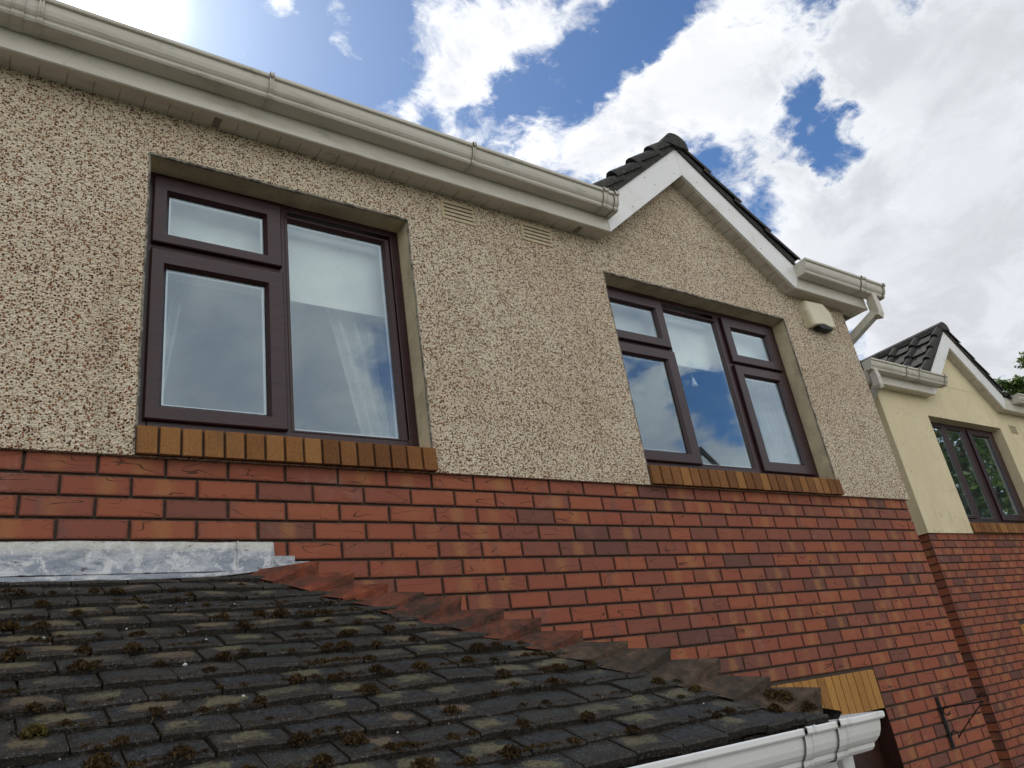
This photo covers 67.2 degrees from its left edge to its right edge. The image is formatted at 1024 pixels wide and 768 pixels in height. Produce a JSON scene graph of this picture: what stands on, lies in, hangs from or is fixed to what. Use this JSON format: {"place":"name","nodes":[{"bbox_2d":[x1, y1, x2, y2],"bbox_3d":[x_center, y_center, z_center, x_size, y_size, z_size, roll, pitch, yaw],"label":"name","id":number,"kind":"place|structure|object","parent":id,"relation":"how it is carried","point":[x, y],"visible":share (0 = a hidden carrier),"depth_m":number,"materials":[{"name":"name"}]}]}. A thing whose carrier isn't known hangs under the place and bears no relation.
{"place":"outdoors","nodes":[
{"label":"outdoors","id":0,"kind":"place"},
{"bbox_2d":[58,0,1023,381],"label":"sky","id":1,"kind":"structure","parent":0,"point":[880,141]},
{"label":"ground","id":2,"kind":"structure","parent":0,"visible":0},
{"bbox_2d":[0,0,1000,767],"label":"house","id":3,"kind":"structure","parent":2,"relation":"on","point":[538,416],"depth_m":3.95,"materials":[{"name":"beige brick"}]},
{"bbox_2d":[164,281,188,391],"bbox_3d":[-1.492,-0.256,3.437,0.282,1.370,0.062,8,-29,-34],"label":"curtain","id":4,"kind":"object","parent":3,"relation":"hanging from","point":[176,293],"visible":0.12,"depth_m":3.44,"materials":[{"name":"fabric"}]},
{"bbox_2d":[166,196,383,318],"bbox_3d":[-1.147,-0.641,3.796,1.160,0.527,0.016,8,-29,-34],"label":"roller blind","id":5,"kind":"object","parent":3,"relation":"attached to","point":[330,273],"depth_m":3.85,"materials":[{"name":"fabric"}]},
{"bbox_2d":[138,172,418,446],"bbox_3d":[-1.046,-0.318,3.557,1.240,1.248,0.082,8,-29,-34],"label":"window","id":6,"kind":"structure","parent":3,"relation":"in","point":[269,270],"depth_m":3.46,"materials":[{"name":"plastic"}]},
{"bbox_2d":[326,309,394,436],"bbox_3d":[-0.789,-0.157,3.921,0.522,1.371,0.062,8,-29,-34],"label":"curtain","id":7,"kind":"object","parent":3,"relation":"hanging from","point":[360,340],"visible":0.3,"depth_m":3.91,"materials":[{"name":"fabric"}]},
{"bbox_2d":[0,541,884,767],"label":"porch","id":8,"kind":"object","parent":3,"relation":"attached to","point":[757,736],"visible":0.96,"depth_m":2.09,"materials":[{"name":"tile"}]},
{"bbox_2d":[42,581,703,759],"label":"loose chips","id":9,"kind":"object","parent":8,"relation":"on","point":[185,664],"visible":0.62,"depth_m":1.99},
{"bbox_2d":[0,580,817,767],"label":"moss","id":10,"kind":"object","parent":8,"relation":"on","point":[103,760],"visible":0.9,"depth_m":1.99,"materials":[{"name":"green plant"}]},
{"bbox_2d":[610,301,772,382],"bbox_3d":[1.223,-0.327,5.438,1.760,0.487,0.016,8,-29,-34],"label":"roller blind","id":11,"kind":"object","parent":3,"relation":"attached to","point":[692,344],"visible":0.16,"depth_m":5.42,"materials":[{"name":"fabric"}]},
{"bbox_2d":[690,369,697,387],"bbox_3d":[1.238,-0.148,5.401,0.051,0.365,0.051,8,-29,-34],"label":"blind pull","id":12,"kind":"object","parent":11,"relation":"hanging from","point":[694,384],"visible":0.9,"depth_m":5.33,"materials":[{"name":"plastic"}]},
{"bbox_2d":[607,286,819,477],"bbox_3d":[1.335,0.016,5.197,1.820,1.248,0.082,8,-29,-34],"label":"window","id":13,"kind":"structure","parent":3,"relation":"in","point":[734,367],"depth_m":5.24,"materials":[{"name":"plastic"}]},
{"bbox_2d":[746,381,789,462],"bbox_3d":[1.886,0.218,5.764,0.262,1.370,0.062,8,-29,-34],"label":"curtain","id":14,"kind":"object","parent":3,"relation":"hanging from","point":[762,401],"visible":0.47,"depth_m":5.74,"materials":[{"name":"fabric"}]},
{"bbox_2d":[798,301,834,332],"bbox_3d":[2.422,-0.532,6.108,0.340,0.253,0.070,8,-29,-34],"label":"alarm box","id":15,"kind":"object","parent":3,"relation":"attached to","point":[816,316],"visible":1,"depth_m":6.04,"materials":[{"name":"beige plastic"}]},
{"bbox_2d":[853,739,885,767],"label":"door","id":16,"kind":"structure","parent":3,"relation":"in","point":[873,758],"depth_m":4.56,"materials":[{"name":"brown wood"}]},
{"bbox_2d":[934,692,988,747],"bbox_3d":[2.856,2.095,4.813,0.036,0.300,0.330,8,-29,-34],"label":"basket bracket","id":17,"kind":"object","parent":3,"relation":"attached to","point":[942,715],"visible":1,"depth_m":4.89,"materials":[{"name":"black metal"}]},
{"bbox_2d":[859,322,1023,767],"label":"house","id":18,"kind":"structure","parent":2,"relation":"on","point":[951,413],"depth_m":8.56,"materials":[{"name":"red brick"}]},
{"bbox_2d":[931,422,1023,523],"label":"window","id":19,"kind":"structure","parent":18,"relation":"in","point":[965,435],"depth_m":9.37,"materials":[{"name":"plastic"}]},
{"bbox_2d":[994,351,1023,394],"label":"tree","id":20,"kind":"object","parent":2,"relation":"on","point":[1014,386],"visible":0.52,"depth_m":20.77,"materials":[{"name":"green plant"}]}
]}

